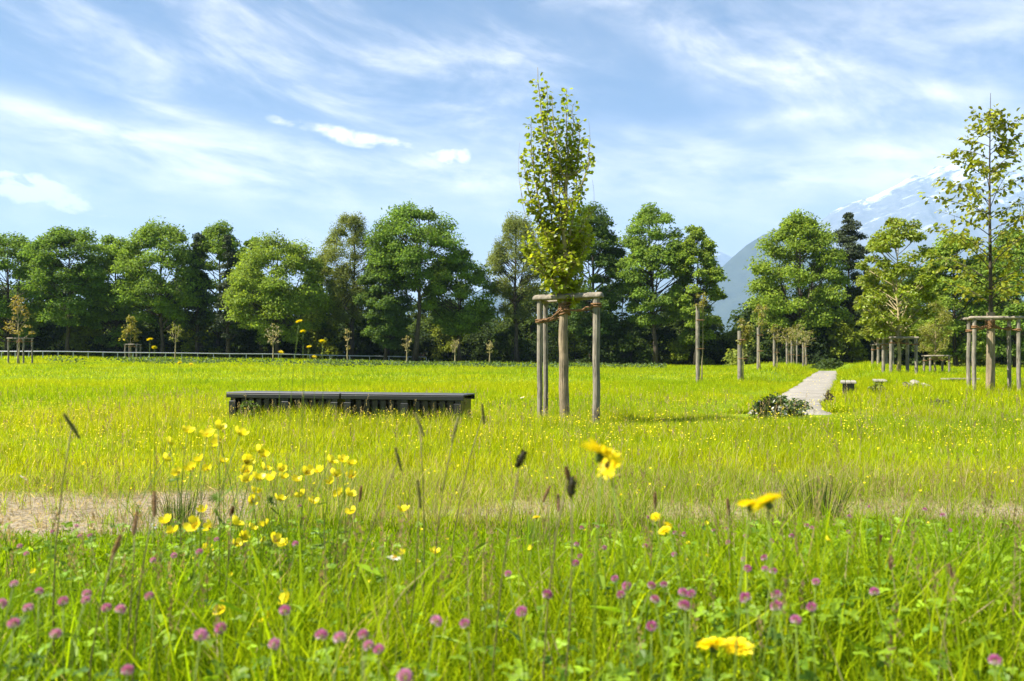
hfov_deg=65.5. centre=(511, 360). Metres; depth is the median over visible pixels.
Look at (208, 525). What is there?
buttercup
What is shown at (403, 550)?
yellow flower
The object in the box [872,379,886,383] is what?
bench
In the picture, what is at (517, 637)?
clover
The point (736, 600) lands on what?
clover
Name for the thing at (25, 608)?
clover
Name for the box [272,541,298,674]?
clover
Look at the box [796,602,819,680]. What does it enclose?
clover
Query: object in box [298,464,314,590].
buttercup
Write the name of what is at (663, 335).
woodland shrub
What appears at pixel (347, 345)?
sapling
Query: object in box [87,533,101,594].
clover
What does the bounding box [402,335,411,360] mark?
sapling
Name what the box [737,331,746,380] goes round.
stake post
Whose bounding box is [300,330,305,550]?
yellow flower
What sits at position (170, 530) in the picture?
buttercup
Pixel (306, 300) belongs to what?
deciduous tree
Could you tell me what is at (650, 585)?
clover
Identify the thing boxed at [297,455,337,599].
buttercup
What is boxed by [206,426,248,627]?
buttercup
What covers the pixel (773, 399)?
flowering bush
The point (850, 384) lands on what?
bench
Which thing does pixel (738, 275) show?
mountain ridge
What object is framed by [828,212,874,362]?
pine tree
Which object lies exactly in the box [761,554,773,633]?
clover
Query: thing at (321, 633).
clover
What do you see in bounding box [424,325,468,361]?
woodland shrub
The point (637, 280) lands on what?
deciduous tree
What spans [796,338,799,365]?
stake post
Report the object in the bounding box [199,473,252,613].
buttercup
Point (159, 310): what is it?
deciduous tree
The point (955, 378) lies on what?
bench
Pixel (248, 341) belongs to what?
woodland shrub
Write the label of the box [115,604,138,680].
clover
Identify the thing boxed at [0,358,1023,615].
ground
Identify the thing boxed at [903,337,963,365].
woodland shrub
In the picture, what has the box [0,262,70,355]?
woodland tree
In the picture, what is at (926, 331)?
young tree
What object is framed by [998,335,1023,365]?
woodland shrub
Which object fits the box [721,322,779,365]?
woodland shrub
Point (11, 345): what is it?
woodland shrub
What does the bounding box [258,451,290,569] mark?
buttercup
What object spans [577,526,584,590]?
clover
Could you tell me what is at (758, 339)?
stake post
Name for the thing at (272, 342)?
sapling
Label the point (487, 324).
woodland tree
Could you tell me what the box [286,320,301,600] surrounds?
yellow flower
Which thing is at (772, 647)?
clover
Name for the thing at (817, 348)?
woodland shrub
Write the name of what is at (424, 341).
woodland shrub
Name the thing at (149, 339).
yellow flower
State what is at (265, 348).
woodland tree
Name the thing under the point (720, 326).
woodland tree
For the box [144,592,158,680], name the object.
clover
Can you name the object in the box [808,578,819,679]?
clover
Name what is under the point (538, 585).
meadow grass
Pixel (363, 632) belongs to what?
clover
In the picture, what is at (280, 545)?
buttercup
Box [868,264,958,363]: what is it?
deciduous tree
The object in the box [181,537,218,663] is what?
clover
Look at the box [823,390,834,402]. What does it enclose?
leafy weed
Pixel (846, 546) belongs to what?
clover
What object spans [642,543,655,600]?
clover
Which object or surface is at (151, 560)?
clover
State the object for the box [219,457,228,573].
buttercup
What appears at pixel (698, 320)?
stake post
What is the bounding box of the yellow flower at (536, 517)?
[530,516,540,559]
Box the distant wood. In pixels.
[3,310,1000,363]
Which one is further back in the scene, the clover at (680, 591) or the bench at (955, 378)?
the bench at (955, 378)
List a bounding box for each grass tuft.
[371,407,416,429]
[447,409,470,428]
[496,501,567,554]
[805,424,892,436]
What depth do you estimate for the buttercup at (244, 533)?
2.56 m
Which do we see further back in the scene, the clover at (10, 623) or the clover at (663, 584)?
the clover at (663, 584)
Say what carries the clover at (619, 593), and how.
on the ground at (20, 520)
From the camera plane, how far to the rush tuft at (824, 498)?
4.33 m
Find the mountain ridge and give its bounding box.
[700,230,925,333]
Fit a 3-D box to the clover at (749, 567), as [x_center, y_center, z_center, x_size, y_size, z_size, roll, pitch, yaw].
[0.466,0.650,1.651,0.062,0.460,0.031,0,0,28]
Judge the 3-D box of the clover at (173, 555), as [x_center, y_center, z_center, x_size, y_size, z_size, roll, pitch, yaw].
[-0.806,0.659,1.830,0.088,0.442,0.039,0,0,38]
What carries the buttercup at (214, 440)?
on the ground at (20, 520)
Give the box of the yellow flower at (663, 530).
[640,525,670,680]
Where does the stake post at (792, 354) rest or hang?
on the ground at (20, 520)
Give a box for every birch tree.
[315,211,380,360]
[485,210,547,362]
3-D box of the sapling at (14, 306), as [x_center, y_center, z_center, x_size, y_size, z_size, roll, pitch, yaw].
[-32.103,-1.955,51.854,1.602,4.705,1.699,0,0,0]
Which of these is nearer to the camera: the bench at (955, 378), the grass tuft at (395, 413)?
the grass tuft at (395, 413)
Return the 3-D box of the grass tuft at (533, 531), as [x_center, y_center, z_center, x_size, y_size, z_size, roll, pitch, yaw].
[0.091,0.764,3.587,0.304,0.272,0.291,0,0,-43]
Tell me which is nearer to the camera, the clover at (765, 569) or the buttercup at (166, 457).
the clover at (765, 569)
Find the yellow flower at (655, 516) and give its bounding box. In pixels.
[651,512,668,659]
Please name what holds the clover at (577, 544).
on the ground at (20, 520)
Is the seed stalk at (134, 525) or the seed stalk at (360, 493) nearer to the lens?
the seed stalk at (134, 525)
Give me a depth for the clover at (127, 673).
1.05 m
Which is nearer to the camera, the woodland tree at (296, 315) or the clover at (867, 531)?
the clover at (867, 531)
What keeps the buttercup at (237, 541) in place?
on the ground at (20, 520)
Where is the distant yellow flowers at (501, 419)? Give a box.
[1,363,1020,457]
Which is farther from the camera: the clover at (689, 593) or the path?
the path
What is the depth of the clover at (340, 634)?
1.12 m
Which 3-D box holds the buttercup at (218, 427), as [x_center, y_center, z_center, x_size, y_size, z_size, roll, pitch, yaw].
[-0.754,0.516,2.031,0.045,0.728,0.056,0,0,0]
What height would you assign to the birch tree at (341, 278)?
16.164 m
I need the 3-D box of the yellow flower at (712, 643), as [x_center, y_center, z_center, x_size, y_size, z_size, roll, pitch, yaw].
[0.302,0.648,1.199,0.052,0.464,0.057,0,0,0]
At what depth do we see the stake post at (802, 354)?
57.98 m
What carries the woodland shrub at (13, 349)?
on the ground at (20, 520)
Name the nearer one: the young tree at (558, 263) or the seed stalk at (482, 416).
the seed stalk at (482, 416)
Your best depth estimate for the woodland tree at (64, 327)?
97.16 m
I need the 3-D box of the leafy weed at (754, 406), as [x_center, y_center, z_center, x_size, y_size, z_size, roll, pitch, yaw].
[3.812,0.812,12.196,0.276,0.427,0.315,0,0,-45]
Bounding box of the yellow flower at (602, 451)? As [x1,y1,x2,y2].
[579,438,625,680]
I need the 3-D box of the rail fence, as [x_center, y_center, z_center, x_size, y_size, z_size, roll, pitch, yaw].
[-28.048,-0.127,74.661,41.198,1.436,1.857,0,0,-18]
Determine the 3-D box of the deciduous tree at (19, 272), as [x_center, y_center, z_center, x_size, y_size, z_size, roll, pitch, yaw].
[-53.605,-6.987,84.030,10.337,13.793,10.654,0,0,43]
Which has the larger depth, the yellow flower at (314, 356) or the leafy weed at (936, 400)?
the leafy weed at (936, 400)
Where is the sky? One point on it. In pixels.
(732, 117)
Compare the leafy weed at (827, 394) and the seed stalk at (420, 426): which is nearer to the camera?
the seed stalk at (420, 426)
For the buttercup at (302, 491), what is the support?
on the ground at (20, 520)
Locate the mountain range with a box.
[620,247,731,312]
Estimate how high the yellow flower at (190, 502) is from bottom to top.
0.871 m
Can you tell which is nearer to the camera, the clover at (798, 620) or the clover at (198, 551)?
the clover at (798, 620)
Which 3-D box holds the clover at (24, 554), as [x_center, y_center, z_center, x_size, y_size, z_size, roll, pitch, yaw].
[-1.109,0.664,1.858,0.072,0.432,0.033,0,0,27]
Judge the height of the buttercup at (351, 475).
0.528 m
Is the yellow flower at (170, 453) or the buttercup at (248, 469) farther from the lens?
the yellow flower at (170, 453)
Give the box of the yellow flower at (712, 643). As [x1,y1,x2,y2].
[696,637,729,680]
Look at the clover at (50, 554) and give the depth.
2.33 m
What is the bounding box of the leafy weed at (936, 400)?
[928,398,951,406]
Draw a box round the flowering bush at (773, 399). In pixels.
[749,391,812,420]
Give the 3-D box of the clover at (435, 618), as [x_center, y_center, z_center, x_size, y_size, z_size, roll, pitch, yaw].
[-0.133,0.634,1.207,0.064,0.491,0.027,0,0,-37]
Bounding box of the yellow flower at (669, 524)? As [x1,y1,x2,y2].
[663,522,690,660]
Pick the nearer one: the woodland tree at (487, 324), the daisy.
the daisy
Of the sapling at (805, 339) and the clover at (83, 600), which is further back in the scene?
the sapling at (805, 339)
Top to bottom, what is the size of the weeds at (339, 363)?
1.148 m
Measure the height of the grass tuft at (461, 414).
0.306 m
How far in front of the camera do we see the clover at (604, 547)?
1.90 m
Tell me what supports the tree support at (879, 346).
on the ground at (20, 520)
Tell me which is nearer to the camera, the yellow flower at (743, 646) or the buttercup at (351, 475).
the yellow flower at (743, 646)
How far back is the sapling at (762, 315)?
33.94 m
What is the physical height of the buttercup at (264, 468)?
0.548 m
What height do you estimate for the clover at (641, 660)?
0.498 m
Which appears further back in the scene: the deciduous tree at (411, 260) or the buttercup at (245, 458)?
the deciduous tree at (411, 260)
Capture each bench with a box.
[226,391,474,424]
[841,380,856,396]
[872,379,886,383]
[940,378,979,381]
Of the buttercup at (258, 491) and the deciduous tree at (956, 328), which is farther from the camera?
the deciduous tree at (956, 328)
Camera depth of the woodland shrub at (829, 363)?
52.93 m
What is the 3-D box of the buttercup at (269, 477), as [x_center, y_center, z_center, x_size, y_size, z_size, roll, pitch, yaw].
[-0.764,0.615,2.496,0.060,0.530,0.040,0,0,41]
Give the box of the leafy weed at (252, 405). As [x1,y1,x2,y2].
[235,400,261,420]
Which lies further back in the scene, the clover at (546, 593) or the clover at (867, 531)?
the clover at (867, 531)
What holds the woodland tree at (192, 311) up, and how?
on the ground at (20, 520)
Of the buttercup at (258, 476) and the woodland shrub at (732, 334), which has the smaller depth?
the buttercup at (258, 476)
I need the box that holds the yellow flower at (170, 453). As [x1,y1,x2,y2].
[169,361,181,578]
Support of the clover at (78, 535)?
on the ground at (20, 520)
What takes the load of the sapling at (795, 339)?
on the ground at (20, 520)
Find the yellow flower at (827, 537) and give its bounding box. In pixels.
[818,535,830,602]
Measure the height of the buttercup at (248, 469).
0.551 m
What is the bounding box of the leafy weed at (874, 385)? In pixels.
[868,382,885,396]
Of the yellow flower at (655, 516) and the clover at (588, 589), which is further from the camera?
the clover at (588, 589)
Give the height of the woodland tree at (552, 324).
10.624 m
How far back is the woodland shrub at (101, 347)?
86.35 m
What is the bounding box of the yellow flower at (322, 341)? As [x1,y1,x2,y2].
[319,339,333,601]
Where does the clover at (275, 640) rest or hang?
on the ground at (20, 520)
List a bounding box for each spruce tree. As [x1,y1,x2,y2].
[182,232,216,357]
[209,235,244,357]
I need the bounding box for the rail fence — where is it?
[0,351,426,361]
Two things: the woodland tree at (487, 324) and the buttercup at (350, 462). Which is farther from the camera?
the woodland tree at (487, 324)
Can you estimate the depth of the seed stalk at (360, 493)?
2.09 m
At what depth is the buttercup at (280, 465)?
2.57 m
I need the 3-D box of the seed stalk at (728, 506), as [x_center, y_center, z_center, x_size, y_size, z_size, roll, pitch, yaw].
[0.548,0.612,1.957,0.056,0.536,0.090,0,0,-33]
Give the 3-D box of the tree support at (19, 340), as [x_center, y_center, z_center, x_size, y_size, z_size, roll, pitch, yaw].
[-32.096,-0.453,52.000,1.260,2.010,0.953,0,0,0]
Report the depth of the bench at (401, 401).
10.57 m
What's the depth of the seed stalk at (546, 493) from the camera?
2.09 m
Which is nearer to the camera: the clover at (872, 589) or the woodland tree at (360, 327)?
the clover at (872, 589)
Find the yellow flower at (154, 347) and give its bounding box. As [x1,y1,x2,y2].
[151,346,157,571]
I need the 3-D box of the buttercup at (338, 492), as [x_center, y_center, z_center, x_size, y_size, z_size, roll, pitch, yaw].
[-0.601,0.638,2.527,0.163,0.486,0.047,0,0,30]
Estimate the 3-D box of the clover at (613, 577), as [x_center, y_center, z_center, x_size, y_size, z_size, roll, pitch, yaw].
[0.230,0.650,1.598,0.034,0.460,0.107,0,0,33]
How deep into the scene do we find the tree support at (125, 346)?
73.66 m
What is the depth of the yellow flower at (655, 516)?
1.70 m
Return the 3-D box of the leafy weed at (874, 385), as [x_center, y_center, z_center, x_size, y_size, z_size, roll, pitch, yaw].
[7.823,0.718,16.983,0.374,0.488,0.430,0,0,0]
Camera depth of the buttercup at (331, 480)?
2.59 m
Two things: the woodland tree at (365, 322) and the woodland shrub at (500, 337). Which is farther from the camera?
the woodland tree at (365, 322)
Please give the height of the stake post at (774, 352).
1.969 m
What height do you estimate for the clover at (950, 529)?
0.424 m
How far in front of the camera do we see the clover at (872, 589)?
1.47 m
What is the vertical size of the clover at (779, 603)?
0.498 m
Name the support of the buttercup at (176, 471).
on the ground at (20, 520)
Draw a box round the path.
[748,371,836,414]
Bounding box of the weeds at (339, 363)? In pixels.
[45,355,666,368]
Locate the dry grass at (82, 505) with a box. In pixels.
[0,481,1023,536]
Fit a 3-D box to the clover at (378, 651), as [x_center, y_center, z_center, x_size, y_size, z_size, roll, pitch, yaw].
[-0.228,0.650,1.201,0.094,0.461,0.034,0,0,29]
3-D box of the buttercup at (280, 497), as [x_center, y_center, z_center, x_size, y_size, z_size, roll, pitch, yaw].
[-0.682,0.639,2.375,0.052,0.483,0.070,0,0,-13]
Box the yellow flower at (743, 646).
[722,637,754,680]
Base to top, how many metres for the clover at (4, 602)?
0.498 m
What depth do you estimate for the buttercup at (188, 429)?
2.58 m
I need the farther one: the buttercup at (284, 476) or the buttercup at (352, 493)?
the buttercup at (284, 476)
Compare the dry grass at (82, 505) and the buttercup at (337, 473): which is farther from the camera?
the dry grass at (82, 505)
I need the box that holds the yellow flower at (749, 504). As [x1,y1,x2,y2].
[733,498,764,680]
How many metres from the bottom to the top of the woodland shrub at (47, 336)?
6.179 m
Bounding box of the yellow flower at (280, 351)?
[265,350,283,596]
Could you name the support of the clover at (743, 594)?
on the ground at (20, 520)
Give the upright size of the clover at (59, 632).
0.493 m
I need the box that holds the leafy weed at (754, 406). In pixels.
[749,400,763,415]
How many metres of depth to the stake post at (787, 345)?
44.96 m
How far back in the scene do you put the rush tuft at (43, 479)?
5.56 m
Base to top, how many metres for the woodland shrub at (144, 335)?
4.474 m
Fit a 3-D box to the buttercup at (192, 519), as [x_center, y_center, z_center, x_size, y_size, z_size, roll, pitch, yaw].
[-0.737,0.620,1.797,0.043,0.520,0.122,0,0,-6]
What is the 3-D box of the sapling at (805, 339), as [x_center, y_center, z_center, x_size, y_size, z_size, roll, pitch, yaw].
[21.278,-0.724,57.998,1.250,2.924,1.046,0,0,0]
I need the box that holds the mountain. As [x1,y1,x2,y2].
[817,160,1023,311]
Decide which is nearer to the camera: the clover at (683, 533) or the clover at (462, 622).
the clover at (462, 622)
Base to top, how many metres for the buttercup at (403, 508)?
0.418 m
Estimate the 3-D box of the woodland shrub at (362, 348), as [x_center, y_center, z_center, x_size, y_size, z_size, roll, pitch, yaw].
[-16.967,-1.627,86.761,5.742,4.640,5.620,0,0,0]
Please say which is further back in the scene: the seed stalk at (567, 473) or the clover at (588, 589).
the clover at (588, 589)
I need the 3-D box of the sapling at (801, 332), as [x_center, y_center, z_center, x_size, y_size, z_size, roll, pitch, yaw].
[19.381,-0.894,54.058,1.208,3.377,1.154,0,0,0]
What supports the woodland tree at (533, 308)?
on the ground at (20, 520)
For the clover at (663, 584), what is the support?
on the ground at (20, 520)
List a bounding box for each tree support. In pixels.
[6,338,33,363]
[124,344,141,357]
[532,292,603,425]
[870,343,894,365]
[880,336,918,373]
[922,355,951,371]
[963,316,1023,390]
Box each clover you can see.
[0,516,1023,680]
[0,543,22,617]
[0,598,7,607]
[0,603,33,655]
[7,618,20,680]
[22,587,44,677]
[23,551,42,661]
[34,628,62,680]
[48,530,53,590]
[54,534,82,624]
[57,596,68,680]
[64,524,78,603]
[66,590,91,680]
[69,595,90,675]
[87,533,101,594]
[93,603,114,679]
[110,557,155,679]
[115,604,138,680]
[121,664,133,680]
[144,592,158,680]
[152,552,176,671]
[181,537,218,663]
[191,548,202,678]
[193,628,207,680]
[214,622,226,680]
[264,637,279,680]
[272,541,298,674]
[278,605,291,680]
[314,629,333,677]
[332,631,346,680]
[357,629,368,680]
[362,639,373,678]
[373,644,384,680]
[396,668,412,680]
[425,615,442,680]
[459,618,479,680]
[504,570,523,674]
[516,605,529,680]
[530,589,552,680]
[546,559,578,680]
[560,542,578,658]
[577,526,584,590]
[577,554,597,648]
[595,525,617,595]
[602,545,614,632]
[611,575,628,666]
[617,581,632,662]
[617,590,630,680]
[623,581,655,680]
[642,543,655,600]
[646,620,656,680]
[650,595,665,680]
[660,581,705,666]
[661,588,687,680]
[662,552,681,672]
[670,531,676,611]
[678,600,700,680]
[682,532,686,630]
[684,589,695,680]
[731,557,745,665]
[738,564,751,680]
[740,592,755,680]
[756,589,782,680]
[758,568,776,680]
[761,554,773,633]
[761,566,801,680]
[770,600,789,680]
[789,534,794,595]
[790,615,801,680]
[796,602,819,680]
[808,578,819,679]
[842,530,850,568]
[865,505,872,533]
[867,587,891,680]
[937,513,944,553]
[947,528,954,593]
[987,654,1002,680]
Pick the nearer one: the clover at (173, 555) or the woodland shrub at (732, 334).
the clover at (173, 555)
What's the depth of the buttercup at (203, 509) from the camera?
2.50 m
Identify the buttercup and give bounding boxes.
[118,453,171,603]
[148,513,170,614]
[154,525,177,585]
[167,437,193,571]
[167,466,181,572]
[174,515,200,675]
[178,461,195,581]
[180,425,194,569]
[187,454,202,563]
[190,428,213,591]
[196,504,206,568]
[196,519,211,596]
[199,464,210,563]
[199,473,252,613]
[201,599,224,673]
[202,543,212,581]
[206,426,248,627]
[209,419,226,654]
[211,434,248,577]
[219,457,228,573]
[224,515,243,617]
[227,454,254,588]
[231,444,265,569]
[231,538,241,570]
[236,471,265,598]
[237,530,250,590]
[240,464,261,570]
[242,493,259,564]
[249,522,261,558]
[251,475,301,575]
[251,486,286,582]
[251,518,268,571]
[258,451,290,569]
[262,462,274,571]
[262,471,275,578]
[265,532,283,592]
[272,463,286,547]
[274,493,289,567]
[275,473,288,576]
[276,538,287,588]
[277,588,291,674]
[292,489,304,587]
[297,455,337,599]
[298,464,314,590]
[309,496,331,595]
[312,465,325,573]
[322,487,341,581]
[323,476,333,541]
[330,468,342,587]
[333,487,356,582]
[334,459,356,584]
[338,454,349,587]
[344,506,355,577]
[345,469,359,568]
[397,505,409,584]
[429,546,439,567]
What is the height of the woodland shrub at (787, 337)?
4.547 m
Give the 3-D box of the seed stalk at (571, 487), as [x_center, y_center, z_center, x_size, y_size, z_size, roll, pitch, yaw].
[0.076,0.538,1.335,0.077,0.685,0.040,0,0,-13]
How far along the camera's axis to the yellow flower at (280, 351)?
2.28 m
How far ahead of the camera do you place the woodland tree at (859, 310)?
84.45 m
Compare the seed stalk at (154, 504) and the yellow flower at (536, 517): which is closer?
the seed stalk at (154, 504)
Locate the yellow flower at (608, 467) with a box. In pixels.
[597,450,636,680]
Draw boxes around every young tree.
[517,67,595,418]
[853,266,906,362]
[854,216,943,372]
[916,292,953,370]
[917,93,1023,393]
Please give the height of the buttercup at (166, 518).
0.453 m
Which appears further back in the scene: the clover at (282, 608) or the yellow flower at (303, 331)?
the yellow flower at (303, 331)
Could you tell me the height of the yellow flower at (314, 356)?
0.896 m
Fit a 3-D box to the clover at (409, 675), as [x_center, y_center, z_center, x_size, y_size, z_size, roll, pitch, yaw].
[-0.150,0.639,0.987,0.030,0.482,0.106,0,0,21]
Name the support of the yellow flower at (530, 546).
on the ground at (20, 520)
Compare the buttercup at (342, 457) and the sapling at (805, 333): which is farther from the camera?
the sapling at (805, 333)
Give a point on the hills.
(500, 302)
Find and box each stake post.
[696,306,703,381]
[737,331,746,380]
[757,327,762,369]
[773,333,778,368]
[786,341,790,363]
[791,341,794,363]
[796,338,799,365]
[802,342,805,365]
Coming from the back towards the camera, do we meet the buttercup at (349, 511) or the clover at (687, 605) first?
the buttercup at (349, 511)
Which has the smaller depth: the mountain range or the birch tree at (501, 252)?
the birch tree at (501, 252)
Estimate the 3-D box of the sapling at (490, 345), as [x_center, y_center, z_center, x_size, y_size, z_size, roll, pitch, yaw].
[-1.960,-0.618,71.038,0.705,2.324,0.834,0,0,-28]
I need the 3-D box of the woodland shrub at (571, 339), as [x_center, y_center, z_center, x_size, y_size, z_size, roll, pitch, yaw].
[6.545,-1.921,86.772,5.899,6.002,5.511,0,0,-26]
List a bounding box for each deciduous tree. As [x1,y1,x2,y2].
[0,231,60,356]
[16,225,115,356]
[80,234,151,356]
[106,215,211,357]
[175,219,256,356]
[219,228,337,358]
[238,237,265,318]
[300,256,342,359]
[352,253,417,360]
[362,199,467,361]
[421,247,500,361]
[567,201,628,363]
[614,202,695,364]
[666,224,730,364]
[742,208,853,350]
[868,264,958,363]
[912,232,1007,366]
[970,226,1023,367]
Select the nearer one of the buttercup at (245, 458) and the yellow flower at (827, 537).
the yellow flower at (827, 537)
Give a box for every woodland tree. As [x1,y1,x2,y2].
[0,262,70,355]
[0,282,19,343]
[53,284,108,351]
[102,279,182,353]
[139,275,224,353]
[224,275,296,355]
[280,286,334,358]
[296,282,371,356]
[329,286,413,354]
[406,297,460,359]
[429,300,502,360]
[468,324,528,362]
[495,282,557,357]
[533,291,590,361]
[587,278,651,363]
[642,294,725,363]
[726,290,791,357]
[790,281,866,352]
[841,294,916,363]
[948,286,1021,363]
[1018,289,1023,336]
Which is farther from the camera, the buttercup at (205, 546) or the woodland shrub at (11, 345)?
the woodland shrub at (11, 345)
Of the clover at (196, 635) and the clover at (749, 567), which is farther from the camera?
the clover at (749, 567)
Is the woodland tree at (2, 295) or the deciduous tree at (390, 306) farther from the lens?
the woodland tree at (2, 295)
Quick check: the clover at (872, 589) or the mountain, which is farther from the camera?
the mountain
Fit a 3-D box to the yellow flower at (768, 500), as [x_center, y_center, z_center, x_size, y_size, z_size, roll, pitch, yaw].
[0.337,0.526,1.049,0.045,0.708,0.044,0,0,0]
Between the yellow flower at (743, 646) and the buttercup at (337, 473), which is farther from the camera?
the buttercup at (337, 473)
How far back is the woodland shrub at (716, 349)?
79.75 m
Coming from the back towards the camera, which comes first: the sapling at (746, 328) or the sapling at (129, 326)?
the sapling at (129, 326)
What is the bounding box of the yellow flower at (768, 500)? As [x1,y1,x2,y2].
[750,492,783,680]
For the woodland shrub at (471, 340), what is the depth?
88.54 m
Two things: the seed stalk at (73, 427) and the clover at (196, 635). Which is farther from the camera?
the seed stalk at (73, 427)
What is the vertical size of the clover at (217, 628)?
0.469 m
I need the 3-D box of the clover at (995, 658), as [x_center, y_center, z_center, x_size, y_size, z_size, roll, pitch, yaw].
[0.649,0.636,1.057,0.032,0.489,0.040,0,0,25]
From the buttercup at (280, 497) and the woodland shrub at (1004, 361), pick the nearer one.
the buttercup at (280, 497)
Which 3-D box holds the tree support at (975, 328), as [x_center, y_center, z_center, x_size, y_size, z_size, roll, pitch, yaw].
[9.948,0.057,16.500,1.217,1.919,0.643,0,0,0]
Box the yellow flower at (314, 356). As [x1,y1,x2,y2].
[312,355,315,576]
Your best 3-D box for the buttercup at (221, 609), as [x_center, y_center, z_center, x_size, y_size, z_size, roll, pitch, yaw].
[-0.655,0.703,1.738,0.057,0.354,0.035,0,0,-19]
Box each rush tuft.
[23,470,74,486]
[157,482,204,528]
[769,468,861,522]
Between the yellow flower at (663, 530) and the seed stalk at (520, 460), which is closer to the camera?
the seed stalk at (520, 460)
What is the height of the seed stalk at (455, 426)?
0.747 m
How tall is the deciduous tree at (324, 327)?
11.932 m
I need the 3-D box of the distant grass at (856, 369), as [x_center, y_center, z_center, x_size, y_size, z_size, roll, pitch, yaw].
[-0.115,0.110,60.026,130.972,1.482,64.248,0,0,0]
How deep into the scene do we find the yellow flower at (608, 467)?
1.07 m
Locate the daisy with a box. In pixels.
[387,555,404,662]
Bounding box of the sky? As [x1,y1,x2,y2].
[0,0,1023,311]
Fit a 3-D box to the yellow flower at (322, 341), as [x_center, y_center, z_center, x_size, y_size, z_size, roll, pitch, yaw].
[-0.504,0.411,2.202,0.061,0.938,0.020,0,0,-6]
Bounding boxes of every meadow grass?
[0,368,1023,491]
[0,449,1023,680]
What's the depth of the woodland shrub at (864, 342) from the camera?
75.37 m
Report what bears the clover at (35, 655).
on the ground at (20, 520)
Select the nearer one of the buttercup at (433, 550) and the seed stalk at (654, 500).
the seed stalk at (654, 500)
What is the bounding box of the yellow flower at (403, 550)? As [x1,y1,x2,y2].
[398,548,407,660]
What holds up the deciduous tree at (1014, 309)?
on the ground at (20, 520)
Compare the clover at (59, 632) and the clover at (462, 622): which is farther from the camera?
the clover at (462, 622)
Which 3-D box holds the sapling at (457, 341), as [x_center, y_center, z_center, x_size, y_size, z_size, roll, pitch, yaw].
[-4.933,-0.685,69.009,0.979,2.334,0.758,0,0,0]
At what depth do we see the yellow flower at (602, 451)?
0.99 m
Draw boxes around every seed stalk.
[52,413,80,680]
[89,534,122,680]
[125,511,138,671]
[132,490,157,680]
[219,506,234,641]
[333,485,362,623]
[342,447,402,623]
[406,479,421,657]
[414,412,424,623]
[433,416,459,659]
[448,403,484,586]
[492,449,527,679]
[542,485,550,635]
[543,465,570,680]
[552,493,559,617]
[565,475,576,680]
[650,491,656,604]
[726,498,730,577]
[876,534,882,624]
[888,556,911,668]
[941,563,952,680]
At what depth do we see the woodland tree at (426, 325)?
95.66 m
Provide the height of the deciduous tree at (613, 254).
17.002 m
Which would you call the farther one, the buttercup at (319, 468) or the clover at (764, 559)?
the buttercup at (319, 468)
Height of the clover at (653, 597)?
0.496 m
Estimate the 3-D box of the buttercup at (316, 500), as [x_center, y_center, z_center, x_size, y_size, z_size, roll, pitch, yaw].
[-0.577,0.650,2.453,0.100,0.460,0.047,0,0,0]
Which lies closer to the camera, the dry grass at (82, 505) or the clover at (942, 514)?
the clover at (942, 514)
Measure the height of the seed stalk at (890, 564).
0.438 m
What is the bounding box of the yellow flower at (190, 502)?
[189,363,193,549]
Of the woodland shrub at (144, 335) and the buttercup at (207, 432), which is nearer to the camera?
the buttercup at (207, 432)
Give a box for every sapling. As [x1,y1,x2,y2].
[4,294,34,363]
[118,315,141,357]
[167,322,182,359]
[265,323,282,358]
[344,329,351,359]
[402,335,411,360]
[450,339,458,360]
[486,341,492,362]
[693,292,708,379]
[736,318,753,379]
[752,303,769,368]
[767,324,783,367]
[780,327,796,363]
[786,325,799,362]
[789,322,806,344]
[796,330,813,360]
[799,330,815,365]
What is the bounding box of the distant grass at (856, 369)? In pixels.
[0,354,1023,383]
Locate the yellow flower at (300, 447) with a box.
[299,346,311,579]
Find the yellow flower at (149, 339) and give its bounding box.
[147,338,157,580]
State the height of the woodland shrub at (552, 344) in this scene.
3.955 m
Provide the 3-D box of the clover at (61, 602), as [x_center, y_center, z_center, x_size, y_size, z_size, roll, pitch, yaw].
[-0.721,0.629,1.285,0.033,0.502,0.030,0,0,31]
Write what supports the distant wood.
on the ground at (20, 520)
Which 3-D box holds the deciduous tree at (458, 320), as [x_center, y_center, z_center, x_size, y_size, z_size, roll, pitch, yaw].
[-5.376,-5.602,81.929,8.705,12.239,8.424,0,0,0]
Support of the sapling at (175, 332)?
on the ground at (20, 520)
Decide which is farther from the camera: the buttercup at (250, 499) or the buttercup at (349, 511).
the buttercup at (250, 499)
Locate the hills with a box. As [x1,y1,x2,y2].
[390,290,638,359]
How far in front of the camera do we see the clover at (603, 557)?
2.17 m
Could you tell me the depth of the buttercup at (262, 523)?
2.52 m
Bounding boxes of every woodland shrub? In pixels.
[0,320,24,355]
[0,321,58,355]
[26,318,77,355]
[61,324,106,356]
[83,311,142,356]
[108,325,171,357]
[145,317,202,357]
[173,310,225,357]
[206,323,261,358]
[236,321,287,358]
[264,330,312,358]
[296,320,345,359]
[332,324,382,360]
[366,319,413,361]
[394,326,447,361]
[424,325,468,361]
[452,325,497,361]
[488,323,536,362]
[519,335,558,362]
[548,319,588,363]
[576,323,628,363]
[607,308,652,364]
[628,324,680,364]
[662,320,714,365]
[680,325,732,364]
[705,328,746,364]
[716,327,751,363]
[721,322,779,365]
[742,321,799,363]
[779,324,826,359]
[794,325,843,365]
[809,357,845,369]
[823,314,869,363]
[842,325,888,363]
[865,326,928,366]
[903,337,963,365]
[938,315,985,365]
[983,352,1023,364]
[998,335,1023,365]
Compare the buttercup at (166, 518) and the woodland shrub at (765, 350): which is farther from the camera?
the woodland shrub at (765, 350)
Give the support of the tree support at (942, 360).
on the ground at (20, 520)
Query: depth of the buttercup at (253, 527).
2.62 m
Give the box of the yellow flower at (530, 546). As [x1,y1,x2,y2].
[523,544,531,657]

